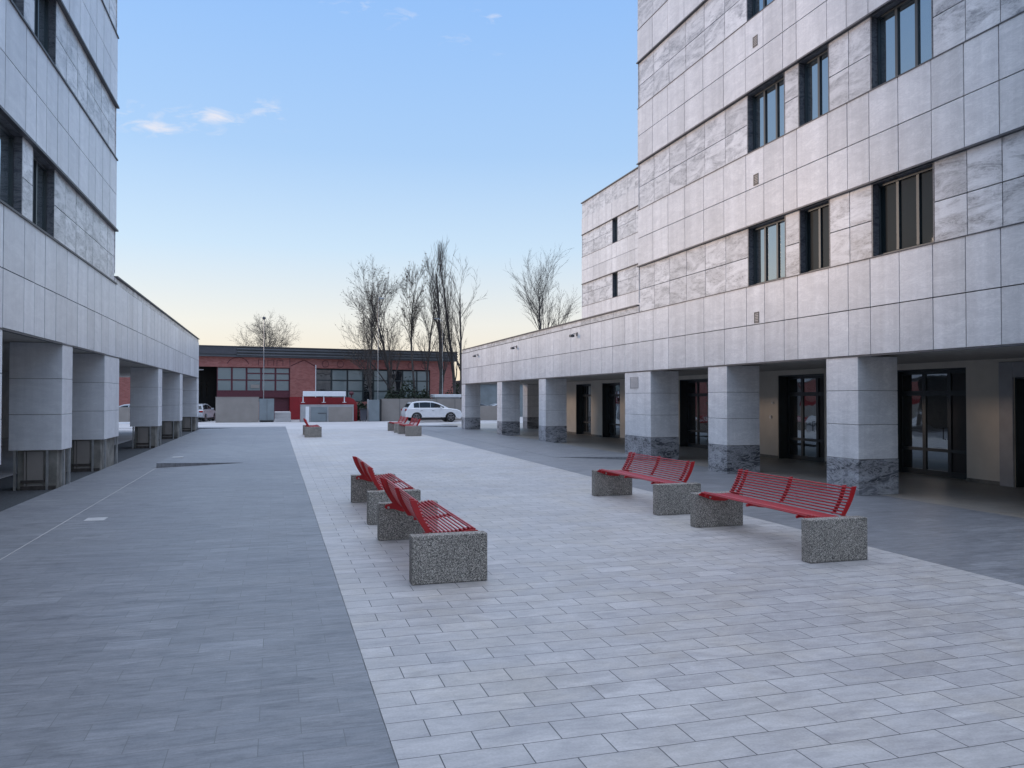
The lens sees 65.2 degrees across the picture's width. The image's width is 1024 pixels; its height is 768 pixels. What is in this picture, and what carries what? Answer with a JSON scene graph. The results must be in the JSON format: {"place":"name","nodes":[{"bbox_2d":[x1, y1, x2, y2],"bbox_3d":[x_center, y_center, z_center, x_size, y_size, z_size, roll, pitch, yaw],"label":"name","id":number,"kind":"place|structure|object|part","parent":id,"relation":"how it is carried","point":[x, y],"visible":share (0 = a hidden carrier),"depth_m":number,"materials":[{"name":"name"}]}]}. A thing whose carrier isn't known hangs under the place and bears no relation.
{"place":"outdoors","nodes":[
{"label":"outdoors","id":0,"kind":"place"},
{"bbox_2d":[0,426,398,767],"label":"pavement","id":1,"kind":"structure","parent":0,"point":[196,616],"depth_m":6.96,"materials":[{"name":"grey stone"}]},
{"bbox_2d":[0,468,155,559],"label":"paving joint","id":2,"kind":"object","parent":1,"relation":"on","point":[68,519],"visible":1,"depth_m":12.83,"materials":[{"name":"concrete"}]},
{"bbox_2d":[84,517,107,520],"bbox_3d":[-6.839,2.220,13.143,0.300,0.004,0.350,0,-1,-16],"label":"inspection cover","id":3,"kind":"object","parent":1,"relation":"on","point":[96,519],"visible":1,"depth_m":13.09,"materials":[{"name":"grey metal"}]},
{"bbox_2d":[156,430,258,467],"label":"pavement","id":4,"kind":"structure","parent":1,"relation":"on","point":[223,447],"depth_m":28.88,"materials":[{"name":"grey stone"}]},
{"bbox_2d":[198,427,234,428],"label":"pavement","id":5,"kind":"structure","parent":1,"relation":"on","point":[213,427],"depth_m":51.50,"materials":[{"name":"grey concrete"}]},
{"bbox_2d":[0,417,522,478],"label":"path","id":6,"kind":"structure","parent":0,"point":[125,435],"depth_m":57.27,"materials":[{"name":"concrete"}]},
{"bbox_2d":[119,407,129,423],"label":"boundary wall","id":7,"kind":"structure","parent":6,"relation":"on","point":[124,415],"depth_m":61.53,"materials":[{"name":"white paint"}]},
{"bbox_2d":[198,403,215,421],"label":"parked car","id":8,"kind":"object","parent":6,"relation":"on","point":[206,412],"visible":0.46,"depth_m":66.62,"materials":[{"name":"silver metal"}]},
{"bbox_2d":[215,398,258,422],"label":"site wall","id":9,"kind":"structure","parent":6,"relation":"on","point":[237,409],"depth_m":64.35,"materials":[{"name":"grey concrete"}]},
{"bbox_2d":[262,317,265,398],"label":"street lamp","id":10,"kind":"object","parent":6,"relation":"on","point":[263,318],"visible":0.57,"depth_m":67.81,"materials":[{"name":"metal"}]},
{"bbox_2d":[259,399,273,421],"bbox_3d":[-20.002,2.151,65.224,1.160,1.900,0.512,0,-1,-16],"label":"metal cabinet","id":11,"kind":"object","parent":6,"relation":"on","point":[266,410],"visible":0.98,"depth_m":64.99,"materials":[{"name":"grey metal"}]},
{"bbox_2d":[275,411,290,421],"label":"concrete step","id":12,"kind":"object","parent":6,"relation":"on","point":[282,416],"visible":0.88,"depth_m":65.75,"materials":[{"name":"grey concrete"}]},
{"bbox_2d":[119,345,457,419],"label":"brick hall","id":13,"kind":"structure","parent":6,"relation":"on","point":[291,374],"depth_m":73.00,"materials":[{"name":"red brick"}]},
{"bbox_2d":[217,367,231,390],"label":"window","id":14,"kind":"structure","parent":13,"relation":"in","point":[224,374],"depth_m":70.15,"materials":[{"name":"grey glass"}]},
{"bbox_2d":[232,367,246,390],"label":"window","id":15,"kind":"structure","parent":13,"relation":"in","point":[239,374],"depth_m":70.72,"materials":[{"name":"grey glass"}]},
{"bbox_2d":[246,367,260,390],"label":"window","id":16,"kind":"structure","parent":13,"relation":"in","point":[253,373],"depth_m":71.26,"materials":[{"name":"grey glass"}]},
{"bbox_2d":[261,368,274,390],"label":"window","id":17,"kind":"structure","parent":13,"relation":"in","point":[269,373],"depth_m":71.82,"materials":[{"name":"grey glass"}]},
{"bbox_2d":[262,398,288,419],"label":"dark door","id":18,"kind":"structure","parent":13,"relation":"in","point":[280,404],"depth_m":72.40,"materials":[{"name":"red metal"}]},
{"bbox_2d":[275,368,289,390],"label":"window","id":19,"kind":"structure","parent":13,"relation":"in","point":[282,375],"depth_m":72.36,"materials":[{"name":"grey glass"}]},
{"bbox_2d":[316,369,330,396],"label":"window","id":20,"kind":"structure","parent":13,"relation":"in","point":[323,376],"depth_m":74.01,"materials":[{"name":"grey glass"}]},
{"bbox_2d":[331,369,346,396],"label":"window","id":21,"kind":"structure","parent":13,"relation":"in","point":[338,377],"depth_m":74.64,"materials":[{"name":"grey glass"}]},
{"bbox_2d":[347,370,362,401],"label":"window","id":22,"kind":"structure","parent":13,"relation":"in","point":[354,381],"depth_m":75.34,"materials":[{"name":"grey glass"}]},
{"bbox_2d":[363,370,372,401],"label":"window","id":23,"kind":"structure","parent":13,"relation":"in","point":[366,396],"depth_m":75.80,"materials":[{"name":"black glass"}]},
{"bbox_2d":[373,370,387,399],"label":"window","id":24,"kind":"structure","parent":13,"relation":"in","point":[380,388],"depth_m":76.39,"materials":[{"name":"grey glass"}]},
{"bbox_2d":[388,370,402,398],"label":"window","id":25,"kind":"structure","parent":13,"relation":"in","point":[398,381],"depth_m":77.16,"materials":[{"name":"black glass"}]},
{"bbox_2d":[402,371,416,398],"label":"window","id":26,"kind":"structure","parent":13,"relation":"in","point":[406,374],"depth_m":77.73,"materials":[{"name":"grey glass"}]},
{"bbox_2d":[417,371,429,394],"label":"window","id":27,"kind":"structure","parent":13,"relation":"in","point":[421,375],"depth_m":78.30,"materials":[{"name":"grey glass"}]},
{"bbox_2d":[300,405,353,421],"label":"grey enclosure","id":28,"kind":"object","parent":6,"relation":"on","point":[326,413],"visible":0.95,"depth_m":65.76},
{"bbox_2d":[300,392,356,420],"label":"red wall","id":29,"kind":"structure","parent":6,"relation":"on","point":[327,400],"depth_m":67.06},
{"bbox_2d":[301,391,345,402],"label":"sign board","id":30,"kind":"object","parent":29,"relation":"on","point":[324,393],"visible":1,"depth_m":66.48,"materials":[{"name":"white paint"}]},
{"bbox_2d":[357,400,366,420],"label":"evergreen shrub","id":31,"kind":"object","parent":6,"relation":"on","point":[361,405],"visible":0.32,"depth_m":69.10,"materials":[{"name":"green plant"}]},
{"bbox_2d":[359,408,366,420],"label":"rubbish bin","id":32,"kind":"object","parent":6,"relation":"on","point":[363,413],"visible":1,"depth_m":66.49,"materials":[{"name":"metal"}]},
{"bbox_2d":[340,280,400,399],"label":"bare tree","id":33,"kind":"object","parent":6,"relation":"on","point":[372,339],"visible":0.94,"depth_m":70.90,"materials":[{"name":"brown plant"}]},
{"bbox_2d":[335,257,408,392],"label":"bare tree","id":34,"kind":"object","parent":6,"relation":"on","point":[389,371],"visible":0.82,"depth_m":72.30,"materials":[{"name":"brown plant"}]},
{"bbox_2d":[367,399,381,420],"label":"service box","id":35,"kind":"object","parent":6,"relation":"on","point":[374,410],"visible":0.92,"depth_m":67.05,"materials":[{"name":"metal"}]},
{"bbox_2d":[384,385,400,398],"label":"evergreen shrub","id":36,"kind":"object","parent":6,"relation":"on","point":[388,395],"visible":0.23,"depth_m":70.80,"materials":[{"name":"green plant"}]},
{"bbox_2d":[396,376,419,398],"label":"evergreen shrub","id":37,"kind":"object","parent":6,"relation":"on","point":[407,389],"visible":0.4,"depth_m":71.05,"materials":[{"name":"green plant"}]},
{"bbox_2d":[394,252,429,398],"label":"bare tree","id":38,"kind":"object","parent":6,"relation":"on","point":[413,316],"visible":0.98,"depth_m":71.53,"materials":[{"name":"brown plant"}]},
{"bbox_2d":[382,399,461,420],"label":"grey wall","id":39,"kind":"structure","parent":6,"relation":"on","point":[391,409],"depth_m":68.08,"materials":[{"name":"grey concrete"}]},
{"bbox_2d":[416,386,430,398],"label":"evergreen shrub","id":40,"kind":"object","parent":6,"relation":"on","point":[423,396],"visible":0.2,"depth_m":71.53,"materials":[{"name":"green plant"}]},
{"bbox_2d":[410,266,450,398],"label":"bare tree","id":41,"kind":"object","parent":6,"relation":"on","point":[429,337],"visible":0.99,"depth_m":71.54,"materials":[{"name":"brown plant"}]},
{"bbox_2d":[401,401,461,421],"bbox_3d":[-6.621,2.249,65.683,4.700,1.720,2.200,0,-1,-19],"label":"parked car","id":42,"kind":"object","parent":6,"relation":"on","point":[418,410],"visible":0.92,"depth_m":64.79,"materials":[{"name":"white paint"}]},
{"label":"side window","id":43,"kind":"part","parent":42,"relation":"part of","materials":[{"name":"black glass"}]},
{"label":"side window","id":44,"kind":"part","parent":42,"relation":"part of","materials":[{"name":"black glass"}]},
{"bbox_2d":[420,241,456,397],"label":"bare tree","id":45,"kind":"object","parent":6,"relation":"on","point":[440,357],"visible":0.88,"depth_m":72.36,"materials":[{"name":"brown plant"}]},
{"bbox_2d":[435,318,442,397],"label":"street lamp","id":46,"kind":"object","parent":6,"relation":"on","point":[442,352],"visible":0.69,"depth_m":71.69,"materials":[{"name":"metal"}]},
{"bbox_2d":[423,237,466,397],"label":"bare tree","id":47,"kind":"object","parent":6,"relation":"on","point":[448,301],"visible":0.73,"depth_m":73.29,"materials":[{"name":"brown plant"}]},
{"bbox_2d":[430,394,460,398],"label":"white cabin","id":48,"kind":"object","parent":6,"relation":"on","point":[445,395],"visible":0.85,"depth_m":70.75,"materials":[{"name":"metal"}]},
{"bbox_2d":[443,383,459,397],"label":"evergreen shrub","id":49,"kind":"object","parent":6,"relation":"on","point":[457,386],"visible":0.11,"depth_m":73.47,"materials":[{"name":"green plant"}]},
{"bbox_2d":[420,252,487,398],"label":"bare tree","id":50,"kind":"object","parent":6,"relation":"on","point":[458,337],"visible":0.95,"depth_m":72.62,"materials":[{"name":"brown plant"}]},
{"bbox_2d":[480,406,496,420],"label":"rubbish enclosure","id":51,"kind":"object","parent":6,"relation":"on","point":[488,413],"visible":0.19,"depth_m":68.18,"materials":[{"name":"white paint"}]},
{"bbox_2d":[456,380,523,416],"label":"warehouse","id":52,"kind":"structure","parent":6,"relation":"on","point":[488,394],"depth_m":82.77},
{"bbox_2d":[505,242,574,329],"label":"bare tree","id":53,"kind":"object","parent":6,"relation":"on","point":[537,314],"visible":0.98,"depth_m":86.59,"materials":[{"name":"brown plant"}]},
{"bbox_2d":[551,283,581,325],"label":"bare tree","id":54,"kind":"object","parent":6,"relation":"on","point":[563,318],"visible":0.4,"depth_m":89.53,"materials":[{"name":"brown plant"}]},
{"bbox_2d":[114,0,637,380],"label":"sky","id":55,"kind":"structure","parent":0,"point":[266,149],"materials":[{"name":"blue"}]},
{"bbox_2d":[414,425,457,426],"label":"pavement","id":56,"kind":"structure","parent":0,"point":[437,425],"depth_m":54.66,"materials":[{"name":"grey concrete"}]},
{"bbox_2d":[287,428,1023,767],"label":"pavement","id":57,"kind":"structure","parent":0,"point":[581,626],"depth_m":6.70,"materials":[{"name":"stone"}]},
{"bbox_2d":[303,418,321,436],"bbox_3d":[-10.409,2.260,41.625,0.835,0.884,2.930,0,-1,-16],"label":"park bench","id":58,"kind":"object","parent":57,"relation":"on","point":[312,430],"visible":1,"depth_m":40.26,"materials":[{"name":"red concrete"}]},
{"bbox_2d":[351,456,420,524],"bbox_3d":[-2.276,1.795,14.064,0.835,0.884,2.930,0,-1,-17],"label":"park bench","id":59,"kind":"object","parent":57,"relation":"on","point":[367,486],"visible":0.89,"depth_m":13.95,"materials":[{"name":"red metal"}]},
{"bbox_2d":[388,416,408,432],"bbox_3d":[-6.683,2.349,46.894,0.835,0.884,2.930,0,-1,-16],"label":"park bench","id":60,"kind":"object","parent":57,"relation":"on","point":[392,426],"visible":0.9,"depth_m":46.97,"materials":[{"name":"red concrete"}]},
{"bbox_2d":[398,418,421,435],"bbox_3d":[-5.508,2.282,42.914,0.835,0.884,2.930,0,-1,-16],"label":"park bench","id":61,"kind":"object","parent":57,"relation":"on","point":[410,429],"visible":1,"depth_m":41.60,"materials":[{"name":"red concrete"}]},
{"bbox_2d":[377,478,486,584],"bbox_3d":[-1.086,1.727,10.031,0.835,0.884,2.930,0,-1,-17],"label":"park bench","id":62,"kind":"object","parent":57,"relation":"on","point":[437,555],"visible":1,"depth_m":8.71,"materials":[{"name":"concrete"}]},
{"bbox_2d":[592,452,700,514],"bbox_3d":[2.444,1.812,15.081,0.835,0.884,2.930,0,-1,-17],"label":"park bench","id":63,"kind":"object","parent":57,"relation":"on","point":[670,497],"visible":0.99,"depth_m":14.51,"materials":[{"name":"red metal"}]},
{"bbox_2d":[690,469,867,562],"bbox_3d":[3.580,1.746,11.162,0.835,0.884,2.930,0,-1,-16],"label":"park bench","id":64,"kind":"object","parent":57,"relation":"on","point":[825,537],"visible":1,"depth_m":10.36,"materials":[{"name":"red metal"}]},
{"bbox_2d":[387,425,1023,584],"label":"pavement","id":65,"kind":"structure","parent":0,"point":[988,544],"depth_m":13.22,"materials":[{"name":"grey stone"}]},
{"bbox_2d":[424,428,647,459],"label":"pavement","id":66,"kind":"structure","parent":65,"relation":"on","point":[549,449],"depth_m":32.05,"materials":[{"name":"grey stone"}]},
{"bbox_2d":[443,423,1023,517],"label":"floor","id":67,"kind":"structure","parent":0,"point":[982,497],"depth_m":19.28,"materials":[{"name":"stone"}]},
{"bbox_2d":[461,0,1023,495],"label":"marble office building","id":68,"kind":"structure","parent":0,"point":[831,234],"depth_m":18.70,"materials":[{"name":"stone"}]},
{"bbox_2d":[576,384,590,434],"bbox_3d":[4.027,1.365,42.928,0.390,2.720,2.180,0,-1,-16],"label":"door","id":69,"kind":"structure","parent":68,"relation":"in","point":[583,391],"depth_m":43.84,"materials":[{"name":"black glass"}]},
{"bbox_2d":[581,167,639,317],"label":"marble tower","id":70,"kind":"structure","parent":68,"relation":"on","point":[609,235],"depth_m":49.69,"materials":[{"name":"grey stone"}]},
{"bbox_2d":[612,217,617,242],"bbox_3d":[6.445,-9.445,49.246,0.240,1.530,0.800,0,-1,-16],"label":"window","id":71,"kind":"structure","parent":70,"relation":"in","point":[615,221],"depth_m":49.56,"materials":[{"name":"glass"}]},
{"bbox_2d":[612,272,620,297],"bbox_3d":[6.445,-6.091,49.190,0.240,1.540,0.800,0,-1,-16],"label":"window","id":72,"kind":"structure","parent":70,"relation":"in","point":[615,275],"depth_m":49.52,"materials":[{"name":"glass"}]},
{"bbox_2d":[602,383,619,437],"bbox_3d":[5.066,1.305,39.408,0.390,2.720,2.200,0,-1,-16],"label":"door","id":73,"kind":"structure","parent":68,"relation":"in","point":[610,391],"depth_m":40.19,"materials":[{"name":"black glass"}]},
{"bbox_2d":[680,379,708,448],"bbox_3d":[7.522,1.165,31.084,0.390,2.720,3.400,0,-1,-16],"label":"door","id":74,"kind":"structure","parent":68,"relation":"in","point":[693,392],"depth_m":32.22,"materials":[{"name":"black glass"}]},
{"bbox_2d":[747,0,772,20],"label":"window","id":75,"kind":"structure","parent":68,"relation":"in","point":[753,6],"depth_m":20.34,"materials":[{"name":"glass"}]},
{"bbox_2d":[747,72,784,152],"bbox_3d":[6.312,-6.590,19.607,0.240,1.540,1.560,0,-1,-16],"label":"window","id":76,"kind":"structure","parent":68,"relation":"in","point":[765,105],"depth_m":19.81,"materials":[{"name":"glass"}]},
{"bbox_2d":[748,215,792,285],"bbox_3d":[6.312,-3.216,19.550,0.240,1.510,1.560,0,-1,-16],"label":"window","id":77,"kind":"structure","parent":68,"relation":"in","point":[767,246],"depth_m":19.75,"materials":[{"name":"glass"}]},
{"bbox_2d":[778,374,824,462],"bbox_3d":[9.261,1.065,25.191,0.390,2.720,2.310,0,-1,-16],"label":"door","id":78,"kind":"structure","parent":68,"relation":"in","point":[801,397],"depth_m":25.57,"materials":[{"name":"black glass"}]},
{"bbox_2d":[798,43,829,126],"bbox_3d":[6.827,-6.619,17.862,0.240,1.540,1.060,0,-1,-16],"label":"window","id":79,"kind":"structure","parent":68,"relation":"in","point":[813,71],"depth_m":18.07,"materials":[{"name":"glass"}]},
{"bbox_2d":[799,199,836,273],"bbox_3d":[6.827,-3.245,17.805,0.240,1.510,1.060,0,-1,-16],"label":"window","id":80,"kind":"structure","parent":68,"relation":"in","point":[814,220],"depth_m":18.00,"materials":[{"name":"glass"}]},
{"bbox_2d":[870,0,933,88],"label":"window","id":81,"kind":"structure","parent":68,"relation":"in","point":[901,33],"depth_m":15.58,"materials":[{"name":"glass"}]},
{"bbox_2d":[871,162,944,256],"bbox_3d":[7.558,-3.287,15.326,0.240,1.510,1.590,0,-1,-16],"label":"window","id":82,"kind":"structure","parent":68,"relation":"in","point":[903,204],"depth_m":15.45,"materials":[{"name":"glass"}]},
{"bbox_2d":[896,367,966,479],"bbox_3d":[10.691,0.983,20.344,0.390,2.720,2.500,0,-1,-16],"label":"door","id":83,"kind":"structure","parent":68,"relation":"in","point":[932,440],"depth_m":20.51,"materials":[{"name":"black glass"}]},
{"bbox_2d":[999,361,1023,486],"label":"door","id":84,"kind":"structure","parent":68,"relation":"in","point":[1007,370],"depth_m":17.88,"materials":[{"name":"glass"}]},
{"bbox_3d":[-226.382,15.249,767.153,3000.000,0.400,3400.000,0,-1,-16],"label":"ground","id":85,"kind":"structure","parent":0,"visible":0},
{"bbox_2d":[0,429,198,511],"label":"gravel strip","id":86,"kind":"object","parent":85,"relation":"on","point":[9,497],"depth_m":19.62,"materials":[{"name":"grey gravel"}]},
{"bbox_2d":[0,0,199,490],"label":"raised marble building","id":87,"kind":"structure","parent":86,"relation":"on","point":[83,328],"depth_m":18.64,"materials":[{"name":"stone"}]},
{"bbox_2d":[0,114,22,213],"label":"window","id":88,"kind":"structure","parent":87,"relation":"in","point":[11,142],"depth_m":15.09,"materials":[{"name":"glass"}]},
{"bbox_2d":[13,0,23,16],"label":"window","id":89,"kind":"structure","parent":87,"relation":"in","point":[19,3],"depth_m":15.23,"materials":[{"name":"glass"}]},
{"bbox_2d":[32,148,54,236],"bbox_3d":[-9.857,-3.915,16.621,0.240,1.590,1.610,0,-1,-16],"label":"window","id":90,"kind":"structure","parent":87,"relation":"in","point":[43,185],"depth_m":17.18,"materials":[{"name":"glass"}]},
{"bbox_2d":[34,0,55,64],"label":"window","id":91,"kind":"structure","parent":87,"relation":"in","point":[44,10],"depth_m":17.38,"materials":[{"name":"glass"}]},
{"bbox_2d":[228,310,300,346],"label":"bare tree","id":92,"kind":"object","parent":85,"relation":"on","point":[264,333],"visible":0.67,"depth_m":96.08,"materials":[{"name":"brown plant"}]}
]}

